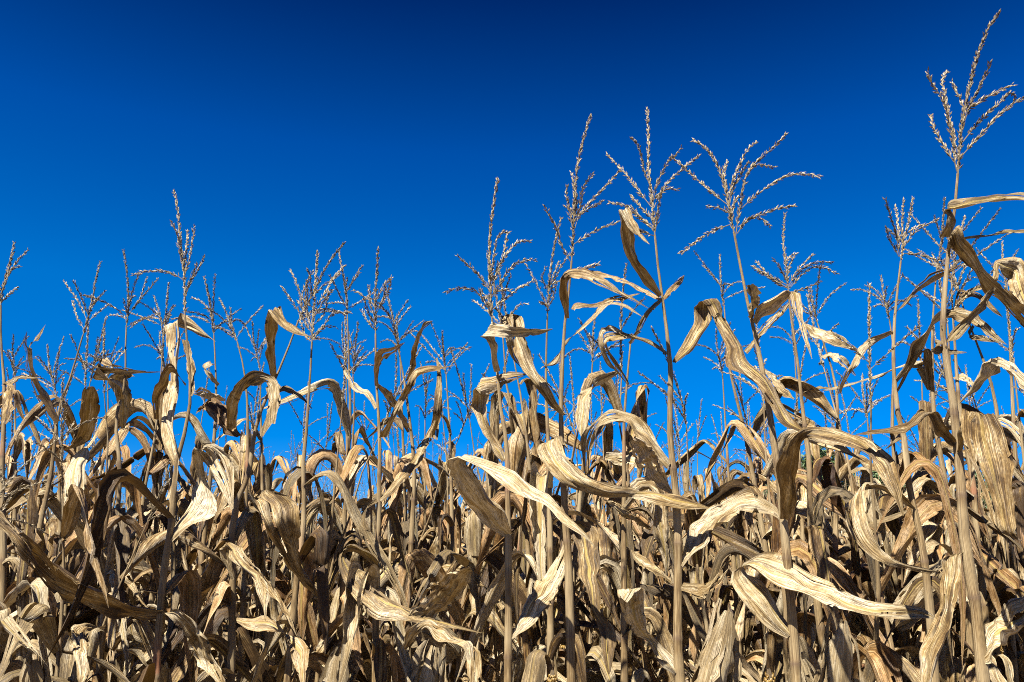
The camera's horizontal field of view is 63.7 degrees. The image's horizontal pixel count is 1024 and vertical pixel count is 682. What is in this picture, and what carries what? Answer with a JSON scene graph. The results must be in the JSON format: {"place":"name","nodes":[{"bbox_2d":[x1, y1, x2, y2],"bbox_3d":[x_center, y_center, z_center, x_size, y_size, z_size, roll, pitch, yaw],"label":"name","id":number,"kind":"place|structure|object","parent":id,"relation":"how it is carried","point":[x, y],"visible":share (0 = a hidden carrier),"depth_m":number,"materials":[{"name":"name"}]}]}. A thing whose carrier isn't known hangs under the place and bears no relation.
{"place":"outdoors","nodes":[
{"label":"outdoors","id":0,"kind":"place"},
{"bbox_2d":[0,0,1023,522],"label":"sky","id":1,"kind":"structure","parent":0,"point":[282,131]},
{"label":"ground","id":2,"kind":"structure","parent":0,"visible":0},
{"bbox_2d":[0,370,32,621],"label":"corn plant","id":3,"kind":"object","parent":2,"relation":"on","point":[10,469],"visible":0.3,"depth_m":4.12,"materials":[{"name":"beige plant"}]},
{"bbox_2d":[3,335,33,614],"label":"corn plant","id":4,"kind":"object","parent":2,"relation":"on","point":[22,445],"visible":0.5,"depth_m":3.34,"materials":[{"name":"beige plant"}]},
{"bbox_2d":[0,390,40,444],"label":"leaf","id":5,"kind":"object","parent":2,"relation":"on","point":[18,397],"visible":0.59,"depth_m":3.36,"materials":[{"name":"beige plant"}]},
{"bbox_2d":[0,241,58,681],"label":"corn plant","id":6,"kind":"object","parent":2,"relation":"on","point":[21,589],"visible":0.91,"depth_m":2.23,"materials":[{"name":"beige plant"}]},
{"bbox_2d":[0,427,78,667],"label":"corn plant","id":7,"kind":"object","parent":2,"relation":"on","point":[8,624],"visible":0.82,"depth_m":1.89,"materials":[{"name":"beige plant"}]},
{"bbox_2d":[5,363,99,624],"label":"corn plant","id":8,"kind":"object","parent":2,"relation":"on","point":[9,582],"visible":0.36,"depth_m":3.33,"materials":[{"name":"beige plant"}]},
{"bbox_2d":[12,336,93,613],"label":"corn plant","id":9,"kind":"object","parent":2,"relation":"on","point":[45,442],"visible":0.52,"depth_m":3.29,"materials":[{"name":"beige plant"}]},
{"bbox_2d":[10,316,107,659],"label":"corn plant","id":10,"kind":"object","parent":2,"relation":"on","point":[73,564],"visible":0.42,"depth_m":3.06,"materials":[{"name":"beige plant"}]},
{"bbox_2d":[15,261,108,666],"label":"corn plant","id":11,"kind":"object","parent":2,"relation":"on","point":[90,407],"visible":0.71,"depth_m":2.53,"materials":[{"name":"beige plant"}]},
{"bbox_2d":[33,392,100,625],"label":"corn plant","id":12,"kind":"object","parent":2,"relation":"on","point":[95,482],"visible":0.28,"depth_m":3.70,"materials":[{"name":"beige plant"}]},
{"bbox_2d":[8,337,147,669],"bbox_3d":[-1.690,1.114,3.401,0.764,2.384,0.513,-10,-17,36],"label":"corn plant","id":13,"kind":"object","parent":2,"relation":"on","point":[125,451],"visible":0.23,"depth_m":3.54,"materials":[{"name":"beige plant"}]},
{"bbox_2d":[5,321,164,681],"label":"corn plant","id":14,"kind":"object","parent":2,"relation":"on","point":[54,504],"visible":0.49,"depth_m":3.04,"materials":[{"name":"beige plant"}]},
{"bbox_2d":[0,376,170,681],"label":"corn plant","id":15,"kind":"object","parent":2,"relation":"on","point":[40,617],"visible":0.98,"depth_m":1.92,"materials":[{"name":"beige plant"}]},
{"bbox_2d":[63,249,162,681],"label":"corn plant","id":16,"kind":"object","parent":2,"relation":"on","point":[119,541],"visible":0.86,"depth_m":2.56,"materials":[{"name":"beige plant"}]},
{"bbox_2d":[0,443,226,681],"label":"corn plant","id":17,"kind":"object","parent":2,"relation":"on","point":[149,545],"visible":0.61,"depth_m":2.04,"materials":[{"name":"beige plant"}]},
{"bbox_2d":[0,190,260,681],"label":"corn plant","id":18,"kind":"object","parent":2,"relation":"on","point":[66,585],"visible":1,"depth_m":1.91,"materials":[{"name":"beige plant"}]},
{"bbox_2d":[33,323,236,681],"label":"corn plant","id":19,"kind":"object","parent":2,"relation":"on","point":[135,646],"visible":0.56,"depth_m":2.90,"materials":[{"name":"beige plant"}]},
{"bbox_2d":[42,282,236,681],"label":"corn plant","id":20,"kind":"object","parent":2,"relation":"on","point":[161,462],"visible":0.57,"depth_m":3.01,"materials":[{"name":"beige plant"}]},
{"bbox_2d":[74,295,227,677],"bbox_3d":[-1.442,1.026,3.235,0.666,2.475,0.506,-7,-16,27],"label":"corn plant","id":21,"kind":"object","parent":2,"relation":"on","point":[88,614],"visible":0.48,"depth_m":3.24,"materials":[{"name":"beige plant"}]},
{"bbox_2d":[114,324,210,675],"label":"corn plant","id":22,"kind":"object","parent":2,"relation":"on","point":[178,551],"visible":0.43,"depth_m":3.08,"materials":[{"name":"beige plant"}]},
{"bbox_2d":[91,361,243,668],"bbox_3d":[-1.553,1.236,3.822,0.429,2.353,0.738,-8,-16,30],"label":"corn plant","id":23,"kind":"object","parent":2,"relation":"on","point":[198,445],"visible":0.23,"depth_m":3.96,"materials":[{"name":"beige plant"}]},
{"bbox_2d":[161,274,241,677],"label":"corn plant","id":24,"kind":"object","parent":2,"relation":"on","point":[173,638],"visible":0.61,"depth_m":2.79,"materials":[{"name":"beige plant"}]},
{"bbox_2d":[182,297,296,681],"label":"corn plant","id":25,"kind":"object","parent":2,"relation":"on","point":[242,598],"visible":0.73,"depth_m":2.81,"materials":[{"name":"beige plant"}]},
{"bbox_2d":[194,367,290,672],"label":"corn plant","id":26,"kind":"object","parent":2,"relation":"on","point":[225,518],"visible":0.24,"depth_m":3.91,"materials":[{"name":"beige plant"}]},
{"bbox_2d":[216,362,285,670],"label":"corn plant","id":27,"kind":"object","parent":2,"relation":"on","point":[240,456],"visible":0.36,"depth_m":3.69,"materials":[{"name":"beige plant"}]},
{"bbox_2d":[211,321,291,681],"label":"corn plant","id":28,"kind":"object","parent":2,"relation":"on","point":[283,588],"visible":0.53,"depth_m":3.50,"materials":[{"name":"beige plant"}]},
{"bbox_2d":[173,242,346,681],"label":"corn plant","id":29,"kind":"object","parent":2,"relation":"on","point":[224,417],"visible":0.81,"depth_m":2.19,"materials":[{"name":"beige plant"}]},
{"bbox_2d":[192,309,377,681],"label":"corn plant","id":30,"kind":"object","parent":2,"relation":"on","point":[311,627],"visible":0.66,"depth_m":2.65,"materials":[{"name":"beige plant"}]},
{"bbox_2d":[265,393,325,681],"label":"corn plant","id":31,"kind":"object","parent":2,"relation":"on","point":[279,459],"visible":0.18,"depth_m":4.60,"materials":[{"name":"beige plant"}]},
{"bbox_2d":[251,401,343,664],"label":"corn plant","id":32,"kind":"object","parent":2,"relation":"on","point":[287,577],"visible":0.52,"depth_m":4.35,"materials":[{"name":"beige plant"}]},
{"bbox_2d":[219,249,411,681],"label":"corn plant","id":33,"kind":"object","parent":2,"relation":"on","point":[301,560],"visible":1,"depth_m":1.93,"materials":[{"name":"beige plant"}]},
{"bbox_2d":[248,250,393,681],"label":"corn plant","id":34,"kind":"object","parent":2,"relation":"on","point":[356,662],"visible":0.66,"depth_m":2.73,"materials":[{"name":"beige plant"}]},
{"bbox_2d":[212,343,432,681],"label":"corn plant","id":35,"kind":"object","parent":2,"relation":"on","point":[267,673],"visible":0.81,"depth_m":2.57,"materials":[{"name":"beige plant"}]},
{"bbox_2d":[266,322,398,679],"bbox_3d":[-0.706,1.103,3.525,0.803,2.465,0.295,-6,-15,22],"label":"corn plant","id":36,"kind":"object","parent":2,"relation":"on","point":[384,545],"visible":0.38,"depth_m":3.66,"materials":[{"name":"beige plant"}]},
{"bbox_2d":[288,381,382,681],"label":"corn plant","id":37,"kind":"object","parent":2,"relation":"on","point":[313,603],"visible":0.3,"depth_m":3.77,"materials":[{"name":"beige plant"}]},
{"bbox_2d":[307,322,375,681],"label":"corn plant","id":38,"kind":"object","parent":2,"relation":"on","point":[362,503],"visible":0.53,"depth_m":3.17,"materials":[{"name":"beige plant"}]},
{"bbox_2d":[289,390,433,654],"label":"corn plant","id":39,"kind":"object","parent":2,"relation":"on","point":[388,460],"visible":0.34,"depth_m":3.53,"materials":[{"name":"beige plant"}]},
{"bbox_2d":[273,364,489,681],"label":"corn plant","id":40,"kind":"object","parent":2,"relation":"on","point":[433,547],"visible":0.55,"depth_m":3.34,"materials":[{"name":"beige plant"}]},
{"bbox_2d":[338,246,481,681],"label":"corn plant","id":41,"kind":"object","parent":2,"relation":"on","point":[362,587],"visible":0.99,"depth_m":1.91,"materials":[{"name":"beige plant"}]},
{"bbox_2d":[373,402,446,681],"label":"corn plant","id":42,"kind":"object","parent":2,"relation":"on","point":[420,494],"visible":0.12,"depth_m":4.27,"materials":[{"name":"beige plant"}]},
{"bbox_2d":[362,314,499,681],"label":"corn plant","id":43,"kind":"object","parent":2,"relation":"on","point":[388,634],"visible":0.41,"depth_m":3.45,"materials":[{"name":"beige plant"}]},
{"bbox_2d":[368,289,504,681],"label":"corn plant","id":44,"kind":"object","parent":2,"relation":"on","point":[410,529],"visible":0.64,"depth_m":2.74,"materials":[{"name":"beige plant"}]},
{"bbox_2d":[392,394,491,681],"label":"corn plant","id":45,"kind":"object","parent":2,"relation":"on","point":[443,485],"visible":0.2,"depth_m":4.16,"materials":[{"name":"beige plant"}]},
{"bbox_2d":[408,322,480,681],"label":"corn plant","id":46,"kind":"object","parent":2,"relation":"on","point":[453,520],"visible":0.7,"depth_m":3.04,"materials":[{"name":"beige plant"}]},
{"bbox_2d":[386,361,503,661],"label":"corn plant","id":47,"kind":"object","parent":2,"relation":"on","point":[436,512],"visible":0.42,"depth_m":3.57,"materials":[{"name":"beige plant"}]},
{"bbox_2d":[395,350,544,681],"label":"corn plant","id":48,"kind":"object","parent":2,"relation":"on","point":[429,565],"visible":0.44,"depth_m":2.42,"materials":[{"name":"beige plant"}]},
{"bbox_2d":[460,400,528,675],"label":"corn plant","id":49,"kind":"object","parent":2,"relation":"on","point":[516,531],"visible":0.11,"depth_m":3.67,"materials":[{"name":"beige plant"}]},
{"bbox_2d":[402,177,593,681],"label":"corn plant","id":50,"kind":"object","parent":2,"relation":"on","point":[489,512],"visible":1,"depth_m":1.69,"materials":[{"name":"beige plant"}]},
{"bbox_2d":[453,392,553,643],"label":"corn plant","id":51,"kind":"object","parent":2,"relation":"on","point":[480,452],"visible":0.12,"depth_m":3.35,"materials":[{"name":"beige plant"}]},
{"bbox_2d":[387,252,620,681],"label":"corn plant","id":52,"kind":"object","parent":2,"relation":"on","point":[495,560],"visible":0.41,"depth_m":2.48,"materials":[{"name":"beige plant"}]},
{"bbox_2d":[6,428,1020,680],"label":"distant corn","id":53,"kind":"object","parent":2,"relation":"on","point":[650,508],"visible":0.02,"depth_m":8.46,"materials":[{"name":"beige plant"}]},
{"bbox_2d":[470,394,577,681],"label":"corn plant","id":54,"kind":"object","parent":2,"relation":"on","point":[485,582],"visible":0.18,"depth_m":4.03,"materials":[{"name":"beige plant"}]},
{"bbox_2d":[438,349,620,681],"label":"corn plant","id":55,"kind":"object","parent":2,"relation":"on","point":[606,597],"visible":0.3,"depth_m":2.96,"materials":[{"name":"beige plant"}]},
{"bbox_2d":[456,217,639,681],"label":"corn plant","id":56,"kind":"object","parent":2,"relation":"on","point":[538,666],"visible":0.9,"depth_m":2.25,"materials":[{"name":"beige plant"}]},
{"bbox_2d":[453,260,653,681],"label":"corn plant","id":57,"kind":"object","parent":2,"relation":"on","point":[517,500],"visible":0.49,"depth_m":2.44,"materials":[{"name":"beige plant"}]},
{"bbox_2d":[476,318,640,676],"bbox_3d":[0.112,0.989,2.541,0.723,2.212,0.469,6,-15,-21],"label":"corn plant","id":58,"kind":"object","parent":2,"relation":"on","point":[602,463],"visible":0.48,"depth_m":2.61,"materials":[{"name":"beige plant"}]},
{"bbox_2d":[482,354,646,681],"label":"corn plant","id":59,"kind":"object","parent":2,"relation":"on","point":[492,658],"visible":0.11,"depth_m":3.73,"materials":[{"name":"beige plant"}]},
{"bbox_2d":[516,353,634,662],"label":"corn plant","id":60,"kind":"object","parent":2,"relation":"on","point":[604,547],"visible":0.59,"depth_m":3.12,"materials":[{"name":"beige plant"}]},
{"bbox_2d":[483,351,671,672],"bbox_3d":[0.271,1.124,3.274,0.830,2.332,0.777,19,-17,-33],"label":"corn plant","id":61,"kind":"object","parent":2,"relation":"on","point":[608,438],"visible":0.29,"depth_m":3.44,"materials":[{"name":"beige plant"}]},
{"bbox_2d":[528,394,655,675],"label":"corn plant","id":62,"kind":"object","parent":2,"relation":"on","point":[595,643],"visible":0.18,"depth_m":3.85,"materials":[{"name":"beige plant"}]},
{"bbox_2d":[501,113,708,681],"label":"corn plant","id":63,"kind":"object","parent":2,"relation":"on","point":[563,470],"visible":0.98,"depth_m":1.70,"materials":[{"name":"beige plant"}]},
{"bbox_2d":[529,352,695,675],"bbox_3d":[0.362,1.087,2.999,0.903,2.242,0.272,-11,-18,38],"label":"corn plant","id":64,"kind":"object","parent":2,"relation":"on","point":[615,529],"visible":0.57,"depth_m":3.17,"materials":[{"name":"beige plant"}]},
{"bbox_2d":[586,362,649,661],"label":"corn plant","id":65,"kind":"object","parent":2,"relation":"on","point":[603,518],"visible":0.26,"depth_m":3.89,"materials":[{"name":"beige plant"}]},
{"bbox_2d":[575,413,697,681],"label":"corn plant","id":66,"kind":"object","parent":2,"relation":"on","point":[643,580],"visible":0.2,"depth_m":3.84,"materials":[{"name":"beige plant"}]},
{"bbox_2d":[608,422,689,677],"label":"corn plant","id":67,"kind":"object","parent":2,"relation":"on","point":[656,605],"visible":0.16,"depth_m":4.48,"materials":[{"name":"beige plant"}]},
{"bbox_2d":[608,397,693,677],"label":"corn plant","id":68,"kind":"object","parent":2,"relation":"on","point":[666,607],"visible":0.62,"depth_m":3.15,"materials":[{"name":"beige plant"}]},
{"bbox_2d":[602,344,706,681],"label":"corn plant","id":69,"kind":"object","parent":2,"relation":"on","point":[659,518],"visible":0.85,"depth_m":2.13,"materials":[{"name":"beige plant"}]},
{"bbox_2d":[558,263,763,681],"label":"corn plant","id":70,"kind":"object","parent":2,"relation":"on","point":[639,410],"visible":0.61,"depth_m":2.37,"materials":[{"name":"beige plant"}]},
{"bbox_2d":[580,107,801,681],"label":"corn plant","id":71,"kind":"object","parent":2,"relation":"on","point":[719,659],"visible":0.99,"depth_m":1.67,"materials":[{"name":"beige plant"}]},
{"bbox_2d":[638,325,761,681],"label":"corn plant","id":72,"kind":"object","parent":2,"relation":"on","point":[703,611],"visible":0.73,"depth_m":2.28,"materials":[{"name":"beige plant"}]},
{"bbox_2d":[657,399,757,681],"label":"corn plant","id":73,"kind":"object","parent":2,"relation":"on","point":[698,480],"visible":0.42,"depth_m":4.47,"materials":[{"name":"beige plant"}]},
{"bbox_2d":[662,414,757,670],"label":"corn plant","id":74,"kind":"object","parent":2,"relation":"on","point":[733,473],"visible":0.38,"depth_m":4.43,"materials":[{"name":"beige plant"}]},
{"bbox_2d":[662,402,774,671],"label":"corn plant","id":75,"kind":"object","parent":2,"relation":"on","point":[752,648],"visible":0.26,"depth_m":4.39,"materials":[{"name":"beige plant"}]},
{"bbox_2d":[647,322,806,681],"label":"corn plant","id":76,"kind":"object","parent":2,"relation":"on","point":[723,591],"visible":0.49,"depth_m":3.21,"materials":[{"name":"beige plant"}]},
{"bbox_2d":[687,370,782,681],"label":"corn plant","id":77,"kind":"object","parent":2,"relation":"on","point":[753,635],"visible":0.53,"depth_m":3.59,"materials":[{"name":"beige plant"}]},
{"bbox_2d":[703,404,780,656],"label":"corn plant","id":78,"kind":"object","parent":2,"relation":"on","point":[748,537],"visible":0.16,"depth_m":3.71,"materials":[{"name":"beige plant"}]},
{"bbox_2d":[702,334,827,677],"bbox_3d":[0.846,1.097,2.971,0.576,2.210,0.859,2,-14,-7],"label":"corn plant","id":79,"kind":"object","parent":2,"relation":"on","point":[756,446],"visible":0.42,"depth_m":3.01,"materials":[{"name":"beige plant"}]},
{"bbox_2d":[694,251,842,681],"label":"corn plant","id":80,"kind":"object","parent":2,"relation":"on","point":[725,551],"visible":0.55,"depth_m":3.06,"materials":[{"name":"beige plant"}]},
{"bbox_2d":[673,323,880,681],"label":"corn plant","id":81,"kind":"object","parent":2,"relation":"on","point":[772,639],"visible":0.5,"depth_m":2.38,"materials":[{"name":"beige plant"}]},
{"bbox_2d":[770,309,833,661],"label":"corn plant","id":82,"kind":"object","parent":2,"relation":"on","point":[796,533],"visible":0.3,"depth_m":3.31,"materials":[{"name":"beige plant"}]},
{"bbox_2d":[671,132,934,681],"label":"corn plant","id":83,"kind":"object","parent":2,"relation":"on","point":[775,568],"visible":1,"depth_m":1.55,"materials":[{"name":"beige plant"}]},
{"bbox_2d":[750,211,902,681],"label":"corn plant","id":84,"kind":"object","parent":2,"relation":"on","point":[877,654],"visible":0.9,"depth_m":2.01,"materials":[{"name":"beige plant"}]},
{"bbox_2d":[778,392,876,671],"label":"corn plant","id":85,"kind":"object","parent":2,"relation":"on","point":[854,462],"visible":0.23,"depth_m":3.34,"materials":[{"name":"beige plant"}]},
{"bbox_2d":[798,380,882,664],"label":"corn plant","id":86,"kind":"object","parent":2,"relation":"on","point":[842,523],"visible":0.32,"depth_m":4.44,"materials":[{"name":"beige plant"}]},
{"bbox_2d":[752,282,965,681],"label":"corn plant","id":87,"kind":"object","parent":2,"relation":"on","point":[799,548],"visible":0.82,"depth_m":1.92,"materials":[{"name":"beige plant"}]},
{"bbox_2d":[836,370,911,679],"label":"corn plant","id":88,"kind":"object","parent":2,"relation":"on","point":[875,480],"visible":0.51,"depth_m":3.01,"materials":[{"name":"beige plant"}]},
{"bbox_2d":[774,261,973,681],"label":"corn plant","id":89,"kind":"object","parent":2,"relation":"on","point":[836,554],"visible":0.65,"depth_m":2.51,"materials":[{"name":"beige plant"}]},
{"bbox_2d":[750,294,1022,681],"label":"corn plant","id":90,"kind":"object","parent":2,"relation":"on","point":[929,506],"visible":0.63,"depth_m":2.34,"materials":[{"name":"beige plant"}]},
{"bbox_2d":[841,274,940,681],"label":"corn plant","id":91,"kind":"object","parent":2,"relation":"on","point":[893,526],"visible":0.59,"depth_m":2.71,"materials":[{"name":"beige plant"}]},
{"bbox_2d":[817,364,979,681],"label":"corn plant","id":92,"kind":"object","parent":2,"relation":"on","point":[867,589],"visible":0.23,"depth_m":2.77,"materials":[{"name":"beige plant"}]},
{"bbox_2d":[813,196,1004,681],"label":"corn plant","id":93,"kind":"object","parent":2,"relation":"on","point":[835,662],"visible":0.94,"depth_m":1.88,"materials":[{"name":"beige plant"}]},
{"bbox_2d":[818,197,1022,681],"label":"corn plant","id":94,"kind":"object","parent":2,"relation":"on","point":[918,483],"visible":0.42,"depth_m":2.56,"materials":[{"name":"beige plant"}]},
{"bbox_2d":[855,299,1023,681],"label":"corn plant","id":95,"kind":"object","parent":2,"relation":"on","point":[932,528],"visible":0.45,"depth_m":2.73,"materials":[{"name":"beige plant"}]},
{"bbox_2d":[856,9,1023,681],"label":"corn plant","id":96,"kind":"object","parent":2,"relation":"on","point":[985,433],"visible":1,"depth_m":1.36,"materials":[{"name":"beige plant"}]},
{"bbox_2d":[892,264,1023,681],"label":"corn plant","id":97,"kind":"object","parent":2,"relation":"on","point":[954,671],"visible":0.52,"depth_m":2.36,"materials":[{"name":"beige plant"}]},
{"bbox_2d":[905,207,1023,681],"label":"corn plant","id":98,"kind":"object","parent":2,"relation":"on","point":[1012,269],"visible":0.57,"depth_m":2.53,"materials":[{"name":"beige plant"}]},
{"bbox_2d":[905,325,1023,609],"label":"corn plant","id":99,"kind":"object","parent":2,"relation":"on","point":[1020,568],"visible":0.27,"depth_m":2.90,"materials":[{"name":"beige plant"}]},
{"bbox_2d":[931,364,1023,645],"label":"corn plant","id":100,"kind":"object","parent":2,"relation":"on","point":[949,456],"visible":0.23,"depth_m":4.43,"materials":[{"name":"beige plant"}]},
{"bbox_2d":[935,258,1023,681],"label":"corn plant","id":101,"kind":"object","parent":2,"relation":"on","point":[1005,554],"visible":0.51,"depth_m":2.47,"materials":[{"name":"beige plant"}]},
{"bbox_2d":[937,359,1023,668],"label":"corn plant","id":102,"kind":"object","parent":2,"relation":"on","point":[1007,416],"visible":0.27,"depth_m":3.40,"materials":[{"name":"beige plant"}]},
{"bbox_2d":[947,241,1023,681],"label":"corn plant","id":103,"kind":"object","parent":2,"relation":"on","point":[995,538],"visible":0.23,"depth_m":2.90,"materials":[{"name":"beige plant"}]},
{"bbox_2d":[970,386,1023,485],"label":"corn plant","id":104,"kind":"object","parent":2,"relation":"on","point":[1011,430],"visible":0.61,"depth_m":2.23,"materials":[{"name":"beige plant"}]},
{"bbox_2d":[972,285,1023,666],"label":"corn plant","id":105,"kind":"object","parent":2,"relation":"on","point":[1021,412],"visible":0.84,"depth_m":2.15,"materials":[{"name":"beige plant"}]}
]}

